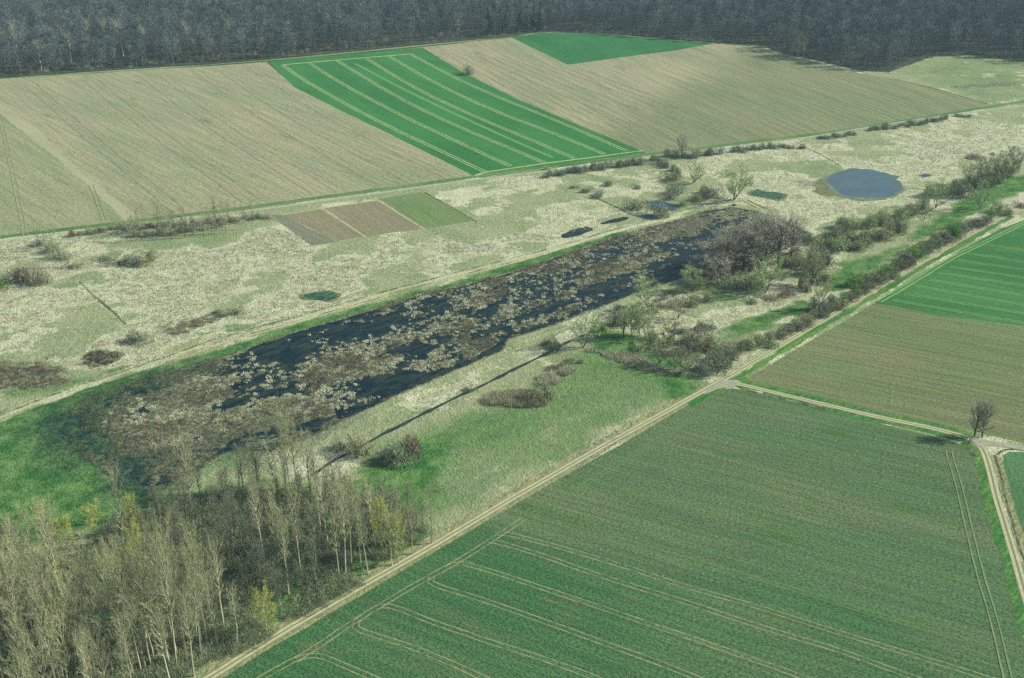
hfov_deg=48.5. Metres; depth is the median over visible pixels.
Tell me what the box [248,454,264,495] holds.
young tree
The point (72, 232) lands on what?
shrub
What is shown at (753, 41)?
undergrowth
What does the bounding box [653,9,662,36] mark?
bare tree
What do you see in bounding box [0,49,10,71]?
bare tree
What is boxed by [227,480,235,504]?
young tree
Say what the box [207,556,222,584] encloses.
young tree
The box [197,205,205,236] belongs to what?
young tree
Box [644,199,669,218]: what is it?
shrub
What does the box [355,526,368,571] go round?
young tree
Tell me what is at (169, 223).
young tree
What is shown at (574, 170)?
shrub
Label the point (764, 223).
bare tree
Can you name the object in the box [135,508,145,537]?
young tree
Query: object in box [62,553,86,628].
poplar tree
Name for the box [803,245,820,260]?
shrub
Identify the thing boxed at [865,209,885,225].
shrub
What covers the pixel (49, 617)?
poplar tree
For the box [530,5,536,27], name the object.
fir tree
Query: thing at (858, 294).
shrub
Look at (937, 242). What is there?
shrub
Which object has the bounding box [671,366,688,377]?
shrub
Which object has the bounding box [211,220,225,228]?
shrub
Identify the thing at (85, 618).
poplar tree
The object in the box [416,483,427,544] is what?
poplar tree
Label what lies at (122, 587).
poplar tree
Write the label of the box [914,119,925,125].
shrub
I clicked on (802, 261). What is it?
shrub
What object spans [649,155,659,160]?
shrub
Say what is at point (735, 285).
shrub
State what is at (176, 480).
young tree
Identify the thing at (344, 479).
young tree
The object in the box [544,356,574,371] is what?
reeds
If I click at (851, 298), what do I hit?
shrub
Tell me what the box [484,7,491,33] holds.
fir tree
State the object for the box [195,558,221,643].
poplar tree
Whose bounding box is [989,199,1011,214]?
shrub
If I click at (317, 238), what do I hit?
field
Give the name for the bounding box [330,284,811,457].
reeds
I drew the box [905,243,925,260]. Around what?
shrub
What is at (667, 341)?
shrub
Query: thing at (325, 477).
young tree
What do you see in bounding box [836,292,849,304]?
shrub
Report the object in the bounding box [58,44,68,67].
bare tree
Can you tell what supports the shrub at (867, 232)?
on the ground at (478, 453)
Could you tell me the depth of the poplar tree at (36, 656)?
291.85 m
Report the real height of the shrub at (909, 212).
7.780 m
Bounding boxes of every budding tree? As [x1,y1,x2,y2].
[52,511,77,554]
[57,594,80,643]
[75,497,104,537]
[118,520,148,601]
[121,491,141,533]
[246,578,282,632]
[367,497,388,553]
[386,507,407,562]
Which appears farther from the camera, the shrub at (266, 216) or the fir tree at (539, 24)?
the fir tree at (539, 24)
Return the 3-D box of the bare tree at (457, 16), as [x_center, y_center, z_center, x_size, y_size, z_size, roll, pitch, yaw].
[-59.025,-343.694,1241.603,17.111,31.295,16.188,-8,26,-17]
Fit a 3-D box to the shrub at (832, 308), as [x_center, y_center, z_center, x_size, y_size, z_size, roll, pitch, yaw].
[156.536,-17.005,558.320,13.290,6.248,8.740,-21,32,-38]
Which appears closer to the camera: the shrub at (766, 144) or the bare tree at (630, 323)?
the bare tree at (630, 323)
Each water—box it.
[64,209,809,485]
[304,291,336,300]
[561,226,592,237]
[601,217,628,223]
[638,214,653,217]
[646,201,676,210]
[751,190,782,198]
[826,169,902,197]
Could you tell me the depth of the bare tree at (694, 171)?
750.11 m
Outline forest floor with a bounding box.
[0,0,1023,76]
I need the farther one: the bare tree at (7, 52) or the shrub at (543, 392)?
the bare tree at (7, 52)
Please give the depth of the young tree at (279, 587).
342.72 m
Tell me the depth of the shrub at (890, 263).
604.55 m
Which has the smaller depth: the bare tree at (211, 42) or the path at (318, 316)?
the path at (318, 316)
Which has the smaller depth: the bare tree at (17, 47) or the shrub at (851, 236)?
the shrub at (851, 236)
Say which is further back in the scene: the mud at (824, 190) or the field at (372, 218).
the mud at (824, 190)
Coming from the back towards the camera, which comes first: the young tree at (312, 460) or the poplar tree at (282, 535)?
the young tree at (312, 460)
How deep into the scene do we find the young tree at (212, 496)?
383.00 m
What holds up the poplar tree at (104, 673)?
on the ground at (478, 453)
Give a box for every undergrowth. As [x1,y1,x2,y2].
[0,28,506,74]
[0,360,67,389]
[0,474,432,677]
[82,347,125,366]
[161,315,241,333]
[506,23,1023,70]
[652,284,698,301]
[677,267,799,289]
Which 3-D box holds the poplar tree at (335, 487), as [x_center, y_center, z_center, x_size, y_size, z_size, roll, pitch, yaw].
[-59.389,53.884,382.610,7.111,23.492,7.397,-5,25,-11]
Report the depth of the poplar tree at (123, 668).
299.17 m
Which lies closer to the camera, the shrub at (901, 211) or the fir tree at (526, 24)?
the shrub at (901, 211)
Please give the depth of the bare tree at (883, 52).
1083.80 m
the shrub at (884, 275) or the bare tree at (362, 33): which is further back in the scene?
the bare tree at (362, 33)
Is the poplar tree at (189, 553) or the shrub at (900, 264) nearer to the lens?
the poplar tree at (189, 553)
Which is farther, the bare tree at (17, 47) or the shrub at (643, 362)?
the bare tree at (17, 47)
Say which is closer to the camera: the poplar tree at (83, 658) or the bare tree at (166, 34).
the poplar tree at (83, 658)
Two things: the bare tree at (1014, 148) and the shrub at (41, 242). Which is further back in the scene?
the bare tree at (1014, 148)
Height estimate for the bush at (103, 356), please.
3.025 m
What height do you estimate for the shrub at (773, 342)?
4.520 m
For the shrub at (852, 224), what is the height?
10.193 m
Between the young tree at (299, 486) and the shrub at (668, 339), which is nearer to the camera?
the young tree at (299, 486)
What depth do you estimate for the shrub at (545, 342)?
521.68 m
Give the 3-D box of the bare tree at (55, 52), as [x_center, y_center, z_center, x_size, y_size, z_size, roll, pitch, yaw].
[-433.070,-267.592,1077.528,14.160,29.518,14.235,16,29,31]
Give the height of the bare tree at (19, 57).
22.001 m
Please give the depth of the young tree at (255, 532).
369.35 m
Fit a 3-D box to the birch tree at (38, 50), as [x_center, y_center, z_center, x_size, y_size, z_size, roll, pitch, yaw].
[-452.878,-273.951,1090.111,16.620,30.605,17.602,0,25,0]
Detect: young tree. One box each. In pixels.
[14,258,25,286]
[27,258,34,286]
[36,221,47,249]
[45,223,54,254]
[52,233,61,266]
[108,532,119,559]
[128,500,139,538]
[133,204,141,234]
[134,210,142,239]
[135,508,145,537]
[139,203,146,230]
[144,537,150,568]
[146,487,158,522]
[146,489,162,523]
[147,506,157,538]
[151,201,161,225]
[154,483,165,526]
[155,529,171,559]
[156,204,164,226]
[164,500,179,552]
[166,213,172,235]
[167,485,176,504]
[168,523,180,566]
[169,509,182,547]
[171,465,182,504]
[171,500,180,535]
[171,557,180,587]
[174,475,191,523]
[175,206,184,233]
[177,513,185,549]
[179,207,186,237]
[185,493,192,523]
[191,502,199,529]
[193,464,201,498]
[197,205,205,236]
[198,531,206,568]
[204,530,211,556]
[205,498,213,533]
[207,481,219,516]
[207,512,219,539]
[207,522,224,578]
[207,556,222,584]
[214,466,229,510]
[215,198,223,228]
[218,202,227,231]
[220,512,227,550]
[222,468,229,495]
[222,485,234,527]
[222,495,233,538]
[222,516,230,565]
[225,490,236,535]
[225,525,234,550]
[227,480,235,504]
[228,549,235,578]
[234,504,245,549]
[235,464,240,489]
[237,521,247,547]
[238,522,249,559]
[243,499,253,545]
[244,490,255,526]
[247,550,255,582]
[248,196,254,221]
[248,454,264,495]
[250,468,259,511]
[251,520,260,549]
[251,540,265,585]
[257,562,268,603]
[259,475,265,504]
[262,542,272,563]
[267,560,277,600]
[268,516,279,553]
[271,574,281,612]
[272,474,279,495]
[273,536,279,563]
[275,568,283,597]
[277,517,289,562]
[279,454,289,498]
[284,515,298,555]
[284,521,295,569]
[286,494,294,543]
[287,562,291,591]
[292,464,306,508]
[293,462,303,503]
[293,561,298,589]
[295,558,304,597]
[300,556,305,582]
[304,468,313,492]
[306,539,319,586]
[307,448,318,480]
[309,461,320,488]
[316,478,331,523]
[319,537,325,562]
[321,465,329,501]
[324,446,337,494]
[327,492,332,519]
[327,498,341,547]
[334,457,343,494]
[341,471,348,497]
[346,528,356,558]
[355,498,364,529]
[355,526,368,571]
[361,505,367,544]
[375,476,388,518]
[384,490,396,537]
[398,480,414,526]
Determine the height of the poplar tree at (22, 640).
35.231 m
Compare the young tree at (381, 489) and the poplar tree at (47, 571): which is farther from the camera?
the young tree at (381, 489)
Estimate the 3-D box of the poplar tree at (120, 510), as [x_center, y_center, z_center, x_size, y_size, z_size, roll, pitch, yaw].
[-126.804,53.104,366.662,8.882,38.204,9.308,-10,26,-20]
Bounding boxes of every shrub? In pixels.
[0,263,23,287]
[0,278,11,291]
[0,519,20,539]
[0,533,31,555]
[11,262,49,285]
[22,235,49,248]
[24,272,53,286]
[40,237,60,254]
[48,248,72,261]
[63,259,89,268]
[67,228,75,237]
[74,230,84,235]
[83,227,95,235]
[90,227,105,234]
[92,252,115,262]
[107,225,118,230]
[108,250,150,267]
[117,220,145,232]
[121,253,151,267]
[122,328,153,345]
[125,228,138,238]
[143,231,155,237]
[145,219,162,228]
[145,248,157,261]
[154,223,165,235]
[164,230,176,236]
[174,226,187,233]
[184,221,197,232]
[195,225,213,231]
[201,217,213,222]
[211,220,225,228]
[213,309,226,316]
[223,214,237,222]
[223,304,248,315]
[242,214,253,219]
[259,211,274,219]
[324,438,354,456]
[332,585,343,600]
[344,427,378,461]
[375,447,399,465]
[380,441,415,467]
[396,433,425,460]
[463,386,477,392]
[518,388,547,405]
[532,379,556,407]
[541,338,550,346]
[542,171,549,177]
[546,335,560,350]
[552,168,566,175]
[565,166,577,172]
[572,165,582,173]
[578,186,594,192]
[583,163,589,171]
[589,161,600,169]
[592,188,603,198]
[595,319,607,333]
[598,163,606,170]
[599,157,613,167]
[602,180,612,186]
[605,309,622,325]
[609,158,618,166]
[613,303,632,310]
[616,160,622,167]
[621,195,650,211]
[623,156,632,166]
[630,156,641,165]
[632,340,647,355]
[634,361,646,368]
[637,157,647,164]
[641,333,660,348]
[642,339,654,350]
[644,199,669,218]
[647,331,657,343]
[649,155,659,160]
[649,305,660,314]
[650,337,671,347]
[653,154,662,164]
[655,300,675,309]
[657,158,669,166]
[658,336,676,346]
[659,170,674,181]
[662,148,670,156]
[662,158,668,168]
[662,182,687,195]
[663,149,679,157]
[664,188,678,199]
[666,296,681,307]
[669,334,694,346]
[670,153,680,158]
[670,163,677,171]
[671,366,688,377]
[672,166,680,174]
[672,171,683,180]
[676,328,688,334]
[677,199,688,206]
[680,335,698,351]
[682,298,698,307]
[688,193,703,202]
[688,294,707,302]
[689,149,698,158]
[693,361,710,370]
[694,320,715,329]
[695,362,711,378]
[698,183,715,194]
[698,290,714,303]
[699,150,709,155]
[699,184,725,201]
[699,334,716,348]
[701,356,727,375]
[704,345,723,365]
[706,344,723,351]
[710,344,736,358]
[711,356,729,371]
[714,145,725,154]
[716,349,731,368]
[720,340,731,349]
[720,343,741,353]
[722,271,752,289]
[722,338,739,349]
[723,347,740,362]
[728,269,768,292]
[729,145,737,151]
[737,339,750,355]
[739,336,757,350]
[740,339,764,351]
[744,295,757,304]
[748,331,764,347]
[749,268,768,291]
[755,336,778,348]
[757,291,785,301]
[758,142,768,148]
[762,330,777,344]
[770,143,779,148]
[771,330,788,339]
[773,255,791,264]
[776,324,797,334]
[778,283,797,298]
[784,252,800,268]
[784,253,807,267]
[784,322,801,333]
[789,244,808,257]
[793,316,814,328]
[793,318,809,331]
[796,310,818,325]
[798,275,805,289]
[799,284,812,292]
[801,233,817,245]
[801,233,829,245]
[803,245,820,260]
[803,259,819,277]
[807,298,818,310]
[809,271,831,284]
[809,308,828,318]
[811,234,847,253]
[816,229,832,243]
[816,245,839,269]
[817,269,836,286]
[818,298,841,312]
[818,301,831,316]
[825,240,840,253]
[826,294,837,303]
[829,236,848,253]
[830,226,854,244]
[831,224,849,233]
[832,227,845,244]
[833,296,849,310]
[834,215,859,232]
[835,215,857,232]
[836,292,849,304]
[841,235,865,253]
[844,273,866,286]
[845,240,868,251]
[845,292,858,302]
[846,231,866,242]
[847,282,860,293]
[849,289,861,297]
[850,272,864,285]
[851,217,870,229]
[852,232,873,244]
[852,234,873,250]
[856,268,884,284]
[857,225,870,242]
[858,272,874,282]
[859,286,872,294]
[860,280,873,291]
[861,279,869,291]
[862,212,877,228]
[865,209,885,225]
[868,281,881,288]
[869,225,893,241]
[871,229,896,240]
[871,265,893,275]
[874,276,889,284]
[875,268,885,278]
[876,216,889,224]
[878,206,892,225]
[880,271,890,282]
[881,219,897,236]
[881,272,901,279]
[884,262,899,275]
[888,257,898,269]
[891,205,908,221]
[891,213,907,234]
[892,265,900,273]
[893,205,921,218]
[893,251,913,262]
[894,260,915,270]
[897,217,910,233]
[898,257,915,267]
[903,201,920,217]
[904,251,916,264]
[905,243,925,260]
[906,202,936,214]
[910,240,921,254]
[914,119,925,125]
[914,195,930,209]
[919,246,930,257]
[920,240,942,252]
[921,244,937,252]
[922,180,937,198]
[926,234,945,246]
[926,239,941,248]
[928,180,954,196]
[929,230,950,242]
[930,180,944,197]
[940,223,962,237]
[940,229,951,240]
[943,235,952,245]
[946,220,961,236]
[947,233,962,242]
[948,229,966,238]
[949,177,975,199]
[951,178,965,187]
[951,215,968,229]
[961,174,972,189]
[966,153,984,160]
[967,219,989,228]
[968,175,985,187]
[969,217,984,225]
[972,174,997,186]
[981,170,1007,183]
[982,215,993,223]
[984,209,999,217]
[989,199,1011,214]
[993,164,1014,176]
[1000,162,1020,173]
[1001,206,1014,216]
[1011,200,1023,208]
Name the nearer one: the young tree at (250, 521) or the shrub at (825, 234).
the young tree at (250, 521)
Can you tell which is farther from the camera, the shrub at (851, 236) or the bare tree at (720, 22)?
the bare tree at (720, 22)
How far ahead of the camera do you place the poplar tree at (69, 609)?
315.44 m
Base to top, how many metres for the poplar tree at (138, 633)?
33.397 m
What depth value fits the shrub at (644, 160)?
792.90 m
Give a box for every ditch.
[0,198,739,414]
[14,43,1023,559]
[312,329,597,475]
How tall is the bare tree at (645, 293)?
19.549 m
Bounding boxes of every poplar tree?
[0,512,29,599]
[0,526,7,598]
[0,536,19,616]
[0,542,30,652]
[0,583,9,650]
[0,589,28,670]
[0,605,27,676]
[0,617,7,675]
[0,647,39,677]
[1,507,21,583]
[3,542,35,622]
[4,612,37,677]
[5,637,33,677]
[8,549,33,635]
[15,504,34,555]
[15,524,39,605]
[19,619,52,677]
[20,562,44,645]
[20,596,57,677]
[21,493,61,596]
[24,585,50,668]
[24,666,42,677]
[25,541,49,624]
[26,494,49,562]
[28,544,44,611]
[33,492,56,569]
[34,503,63,573]
[37,573,57,636]
[39,548,64,635]
[39,592,73,677]
[43,605,65,677]
[43,642,70,677]
[51,526,97,617]
[52,570,78,658]
[53,541,72,621]
[57,570,79,669]
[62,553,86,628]
[67,604,87,657]
[68,621,99,677]
[73,589,99,677]
[73,622,91,676]
[75,556,99,635]
[77,639,92,677]
[80,617,115,677]
[84,562,110,650]
[92,589,113,673]
[94,547,117,635]
[96,575,134,677]
[97,520,130,660]
[97,534,132,618]
[98,533,122,591]
[98,552,123,614]
[100,460,128,547]
[101,581,133,661]
[103,596,138,677]
[104,536,141,670]
[111,642,131,677]
[116,529,150,666]
[117,587,148,677]
[118,548,147,636]
[122,551,153,629]
[128,551,145,619]
[129,555,174,663]
[131,533,160,661]
[131,585,153,658]
[138,529,166,611]
[139,504,168,666]
[141,596,169,677]
[143,547,177,654]
[144,554,165,635]
[148,482,187,661]
[149,521,177,665]
[149,544,179,627]
[155,544,183,625]
[165,418,201,514]
[166,527,211,640]
[170,582,200,675]
[176,515,206,641]
[176,545,194,586]
[178,536,197,630]
[181,536,207,643]
[181,551,204,656]
[194,548,213,620]
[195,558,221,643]
[201,533,226,628]
[214,462,226,495]
[220,579,240,644]
[233,442,247,499]
[242,428,262,490]
[242,452,252,485]
[244,476,265,560]
[255,429,280,493]
[260,477,282,564]
[269,397,291,486]
[270,385,290,487]
[272,496,289,593]
[277,408,299,481]
[284,483,304,574]
[294,426,317,493]
[304,491,319,568]
[305,471,323,528]
[310,467,330,550]
[317,459,330,499]
[324,501,342,578]
[326,470,339,522]
[331,479,353,573]
[336,477,354,565]
[343,465,363,561]
[344,470,355,502]
[350,498,369,574]
[358,472,371,512]
[360,474,379,546]
[376,481,389,526]
[382,505,395,564]
[387,476,403,532]
[401,499,420,553]
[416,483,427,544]
[422,485,436,542]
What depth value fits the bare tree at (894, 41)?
1089.16 m
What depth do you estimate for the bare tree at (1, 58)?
1070.46 m
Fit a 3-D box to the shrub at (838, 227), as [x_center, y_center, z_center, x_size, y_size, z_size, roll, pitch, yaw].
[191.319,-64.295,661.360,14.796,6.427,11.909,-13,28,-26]
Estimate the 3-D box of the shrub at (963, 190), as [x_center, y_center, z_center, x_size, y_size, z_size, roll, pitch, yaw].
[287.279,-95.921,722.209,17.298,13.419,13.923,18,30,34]
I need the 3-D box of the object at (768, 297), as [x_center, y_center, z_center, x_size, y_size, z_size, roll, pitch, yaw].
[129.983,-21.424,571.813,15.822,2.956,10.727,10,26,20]
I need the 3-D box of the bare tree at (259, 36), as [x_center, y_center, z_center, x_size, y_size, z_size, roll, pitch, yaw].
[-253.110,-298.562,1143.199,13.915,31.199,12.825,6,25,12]
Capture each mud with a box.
[299,290,340,301]
[641,200,680,211]
[746,189,788,200]
[812,177,835,195]
[822,168,905,200]
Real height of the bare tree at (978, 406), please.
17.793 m
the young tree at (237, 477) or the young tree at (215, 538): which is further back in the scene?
the young tree at (237, 477)
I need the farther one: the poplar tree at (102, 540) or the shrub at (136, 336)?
the shrub at (136, 336)
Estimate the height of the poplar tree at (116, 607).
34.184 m
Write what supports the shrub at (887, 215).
on the ground at (478, 453)
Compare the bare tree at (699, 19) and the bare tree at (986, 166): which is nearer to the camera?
the bare tree at (986, 166)
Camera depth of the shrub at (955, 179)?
738.89 m
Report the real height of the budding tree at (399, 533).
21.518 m
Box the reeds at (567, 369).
[558,364,576,375]
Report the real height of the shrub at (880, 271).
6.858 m
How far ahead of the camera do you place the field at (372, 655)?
363.44 m
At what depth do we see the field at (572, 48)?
1210.34 m
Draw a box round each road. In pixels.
[0,105,1023,241]
[203,208,1023,677]
[703,380,741,393]
[738,383,1023,601]
[965,436,988,448]
[988,441,1023,449]
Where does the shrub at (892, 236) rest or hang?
on the ground at (478, 453)
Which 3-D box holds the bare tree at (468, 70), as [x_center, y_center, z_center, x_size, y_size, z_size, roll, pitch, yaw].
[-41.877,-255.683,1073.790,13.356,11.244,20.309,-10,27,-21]
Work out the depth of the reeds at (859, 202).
780.54 m
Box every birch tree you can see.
[6,20,17,56]
[30,39,43,68]
[62,30,76,62]
[80,12,93,47]
[95,16,109,52]
[111,18,123,55]
[135,24,148,56]
[181,21,193,54]
[223,18,233,52]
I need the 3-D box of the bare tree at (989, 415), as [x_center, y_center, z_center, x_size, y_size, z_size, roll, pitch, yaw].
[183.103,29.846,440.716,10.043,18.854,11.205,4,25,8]
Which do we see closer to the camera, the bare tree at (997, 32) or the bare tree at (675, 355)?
the bare tree at (675, 355)
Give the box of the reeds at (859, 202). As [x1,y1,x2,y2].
[487,113,1023,237]
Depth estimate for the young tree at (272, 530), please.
369.88 m
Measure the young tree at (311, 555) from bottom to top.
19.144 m
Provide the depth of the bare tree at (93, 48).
1088.55 m
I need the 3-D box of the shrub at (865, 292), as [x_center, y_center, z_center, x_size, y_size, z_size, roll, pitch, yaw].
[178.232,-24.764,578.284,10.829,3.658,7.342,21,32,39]
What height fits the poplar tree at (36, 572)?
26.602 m
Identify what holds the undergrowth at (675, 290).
on the ground at (478, 453)
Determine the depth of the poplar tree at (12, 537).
342.08 m
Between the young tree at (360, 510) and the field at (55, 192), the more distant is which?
the field at (55, 192)
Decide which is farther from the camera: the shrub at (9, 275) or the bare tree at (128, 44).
the bare tree at (128, 44)
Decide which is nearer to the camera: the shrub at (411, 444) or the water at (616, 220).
the shrub at (411, 444)
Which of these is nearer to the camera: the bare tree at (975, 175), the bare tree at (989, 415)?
the bare tree at (989, 415)
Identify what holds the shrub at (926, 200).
on the ground at (478, 453)
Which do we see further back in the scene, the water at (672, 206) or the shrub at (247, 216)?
the water at (672, 206)
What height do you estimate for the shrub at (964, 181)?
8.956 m
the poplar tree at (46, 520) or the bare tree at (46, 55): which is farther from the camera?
the bare tree at (46, 55)
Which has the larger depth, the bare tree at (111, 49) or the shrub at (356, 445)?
the bare tree at (111, 49)
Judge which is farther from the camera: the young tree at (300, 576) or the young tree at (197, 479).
the young tree at (197, 479)
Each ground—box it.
[0,31,1023,677]
[746,44,1023,74]
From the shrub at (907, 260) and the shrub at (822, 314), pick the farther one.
the shrub at (907, 260)
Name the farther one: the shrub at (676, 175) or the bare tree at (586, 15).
the bare tree at (586, 15)
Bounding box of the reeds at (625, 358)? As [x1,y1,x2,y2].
[584,345,670,372]
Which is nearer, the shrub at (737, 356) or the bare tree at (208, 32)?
the shrub at (737, 356)
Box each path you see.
[0,199,848,417]
[282,200,424,241]
[574,158,681,214]
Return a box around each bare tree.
[0,48,5,72]
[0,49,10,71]
[3,43,14,75]
[10,45,19,70]
[15,53,22,71]
[18,50,30,70]
[19,44,29,68]
[28,44,40,71]
[39,43,49,69]
[40,46,50,71]
[45,44,56,63]
[48,42,61,70]
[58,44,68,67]
[70,40,80,64]
[78,36,91,65]
[78,47,85,68]
[79,43,89,65]
[89,42,100,68]
[95,38,109,65]
[96,47,105,67]
[107,34,116,64]
[110,46,116,65]
[124,36,132,62]
[135,37,146,66]
[137,32,149,62]
[137,39,147,61]
[153,42,160,60]
[154,38,166,62]
[158,31,169,61]
[162,40,171,64]
[163,36,175,63]
[171,37,180,60]
[177,35,189,60]
[188,37,196,58]
[192,36,199,59]
[199,36,207,61]
[201,32,209,60]
[204,29,215,58]
[209,39,216,57]
[223,33,232,56]
[234,29,246,57]
[237,36,246,58]
[254,28,264,56]
[256,37,265,51]
[269,33,276,53]
[275,30,284,49]
[277,27,289,54]
[287,32,296,55]
[293,25,302,47]
[295,31,301,44]
[355,22,363,49]
[384,17,394,42]
[405,22,412,44]
[411,20,420,40]
[451,11,463,38]
[462,63,473,75]
[480,19,487,30]
[510,12,516,28]
[521,10,527,31]
[524,3,533,28]
[524,7,531,23]
[540,9,546,30]
[549,9,556,21]
[563,306,603,347]
[564,3,573,28]
[584,7,590,28]
[590,4,600,28]
[597,2,606,24]
[615,307,631,336]
[622,302,642,335]
[631,300,647,335]
[632,273,661,309]
[635,305,656,337]
[649,340,669,363]
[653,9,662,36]
[658,318,680,337]
[665,293,687,318]
[666,341,689,369]
[676,131,689,158]
[676,327,702,353]
[676,345,701,371]
[679,265,705,291]
[686,325,706,349]
[687,162,706,182]
[687,249,725,279]
[691,324,714,350]
[693,18,701,36]
[695,236,737,272]
[701,255,732,283]
[708,221,737,254]
[708,230,742,275]
[713,225,755,270]
[719,18,728,40]
[721,161,757,199]
[721,218,755,264]
[731,224,764,270]
[734,215,769,258]
[737,218,773,269]
[741,210,779,239]
[744,210,775,261]
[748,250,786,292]
[752,207,784,258]
[759,205,809,264]
[761,210,790,250]
[776,215,798,248]
[778,218,810,255]
[787,24,799,55]
[792,29,804,57]
[798,30,811,58]
[800,241,828,285]
[807,280,833,307]
[866,42,880,68]
[877,48,886,66]
[886,44,896,69]
[891,39,903,68]
[924,180,952,207]
[940,31,949,53]
[950,27,959,54]
[951,27,960,51]
[956,28,963,50]
[961,159,992,190]
[967,396,989,436]
[969,179,997,208]
[972,155,1000,186]
[973,397,997,437]
[989,151,1019,183]
[991,29,1002,55]
[1000,153,1023,179]
[1006,143,1023,167]
[1012,29,1021,56]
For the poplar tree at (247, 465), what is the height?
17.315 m
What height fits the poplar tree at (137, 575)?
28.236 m
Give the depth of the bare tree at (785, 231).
634.13 m
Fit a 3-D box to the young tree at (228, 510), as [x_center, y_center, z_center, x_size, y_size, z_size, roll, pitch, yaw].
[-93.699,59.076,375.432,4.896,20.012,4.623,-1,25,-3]
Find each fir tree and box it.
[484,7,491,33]
[496,7,504,31]
[511,10,517,31]
[517,2,522,26]
[521,4,530,30]
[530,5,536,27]
[536,7,543,31]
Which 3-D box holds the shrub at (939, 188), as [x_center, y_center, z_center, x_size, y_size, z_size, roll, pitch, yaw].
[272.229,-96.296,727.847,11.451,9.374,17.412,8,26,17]
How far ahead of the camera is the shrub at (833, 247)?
632.53 m
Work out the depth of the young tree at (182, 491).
386.50 m
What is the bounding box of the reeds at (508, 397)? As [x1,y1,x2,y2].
[481,386,555,407]
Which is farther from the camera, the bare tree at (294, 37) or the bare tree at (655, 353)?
the bare tree at (294, 37)
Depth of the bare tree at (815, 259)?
583.76 m
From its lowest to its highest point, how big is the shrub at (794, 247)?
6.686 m
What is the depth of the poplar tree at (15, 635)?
305.70 m
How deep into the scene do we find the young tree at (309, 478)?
398.78 m
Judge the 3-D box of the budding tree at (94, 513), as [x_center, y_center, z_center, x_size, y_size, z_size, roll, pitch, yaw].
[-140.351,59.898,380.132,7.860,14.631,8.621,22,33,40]
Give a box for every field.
[0,63,470,234]
[0,104,136,220]
[0,114,120,234]
[225,388,1023,677]
[268,48,644,177]
[272,215,333,244]
[284,209,361,239]
[325,201,419,235]
[380,192,473,227]
[424,38,987,152]
[512,32,711,63]
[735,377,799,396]
[875,220,1023,325]
[1003,452,1023,529]
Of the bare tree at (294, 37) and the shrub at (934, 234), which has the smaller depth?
the shrub at (934, 234)
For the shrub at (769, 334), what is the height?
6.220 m
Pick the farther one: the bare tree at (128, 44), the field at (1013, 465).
the bare tree at (128, 44)
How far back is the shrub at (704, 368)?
491.96 m
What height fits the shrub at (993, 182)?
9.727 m
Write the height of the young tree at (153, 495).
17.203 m
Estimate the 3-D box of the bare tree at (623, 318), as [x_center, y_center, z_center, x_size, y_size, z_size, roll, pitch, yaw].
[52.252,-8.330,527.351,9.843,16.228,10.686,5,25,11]
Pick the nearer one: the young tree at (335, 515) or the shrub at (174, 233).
the young tree at (335, 515)
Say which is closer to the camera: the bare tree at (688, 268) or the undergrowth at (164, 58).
the bare tree at (688, 268)
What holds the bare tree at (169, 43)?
on the forest floor
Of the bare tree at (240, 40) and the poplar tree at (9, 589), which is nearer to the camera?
the poplar tree at (9, 589)
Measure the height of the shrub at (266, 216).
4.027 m
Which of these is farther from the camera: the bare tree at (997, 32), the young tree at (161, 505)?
the bare tree at (997, 32)
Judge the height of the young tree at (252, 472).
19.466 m
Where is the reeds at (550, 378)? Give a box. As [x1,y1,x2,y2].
[536,368,561,386]
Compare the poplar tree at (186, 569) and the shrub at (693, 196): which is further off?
the shrub at (693, 196)
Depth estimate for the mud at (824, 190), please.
739.11 m
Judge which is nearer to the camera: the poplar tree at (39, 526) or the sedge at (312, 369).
the poplar tree at (39, 526)
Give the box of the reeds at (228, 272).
[0,229,560,399]
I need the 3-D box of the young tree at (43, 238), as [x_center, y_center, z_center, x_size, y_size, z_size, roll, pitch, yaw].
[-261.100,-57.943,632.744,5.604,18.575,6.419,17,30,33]
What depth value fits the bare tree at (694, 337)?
511.73 m
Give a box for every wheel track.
[0,66,455,235]
[25,66,447,210]
[257,517,993,677]
[282,54,642,176]
[355,64,552,157]
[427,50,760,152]
[489,393,987,646]
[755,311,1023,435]
[877,222,1023,323]
[945,450,1012,677]
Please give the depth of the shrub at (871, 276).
592.28 m
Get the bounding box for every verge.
[0,33,1023,238]
[200,399,1023,677]
[687,216,1023,634]
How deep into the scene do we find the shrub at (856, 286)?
577.07 m
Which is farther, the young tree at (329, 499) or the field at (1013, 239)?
the field at (1013, 239)
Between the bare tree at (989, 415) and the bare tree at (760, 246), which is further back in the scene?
the bare tree at (760, 246)
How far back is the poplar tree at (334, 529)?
353.10 m
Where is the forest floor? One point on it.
(852, 64)
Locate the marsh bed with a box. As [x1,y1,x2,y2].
[33,203,823,505]
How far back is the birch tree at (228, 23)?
1156.92 m
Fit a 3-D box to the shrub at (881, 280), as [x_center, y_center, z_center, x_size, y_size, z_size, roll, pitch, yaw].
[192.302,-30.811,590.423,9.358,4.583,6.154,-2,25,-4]
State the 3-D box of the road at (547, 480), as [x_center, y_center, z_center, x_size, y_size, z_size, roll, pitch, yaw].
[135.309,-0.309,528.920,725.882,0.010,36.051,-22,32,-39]
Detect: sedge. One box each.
[62,207,812,492]
[104,209,779,434]
[114,207,811,446]
[129,210,777,420]

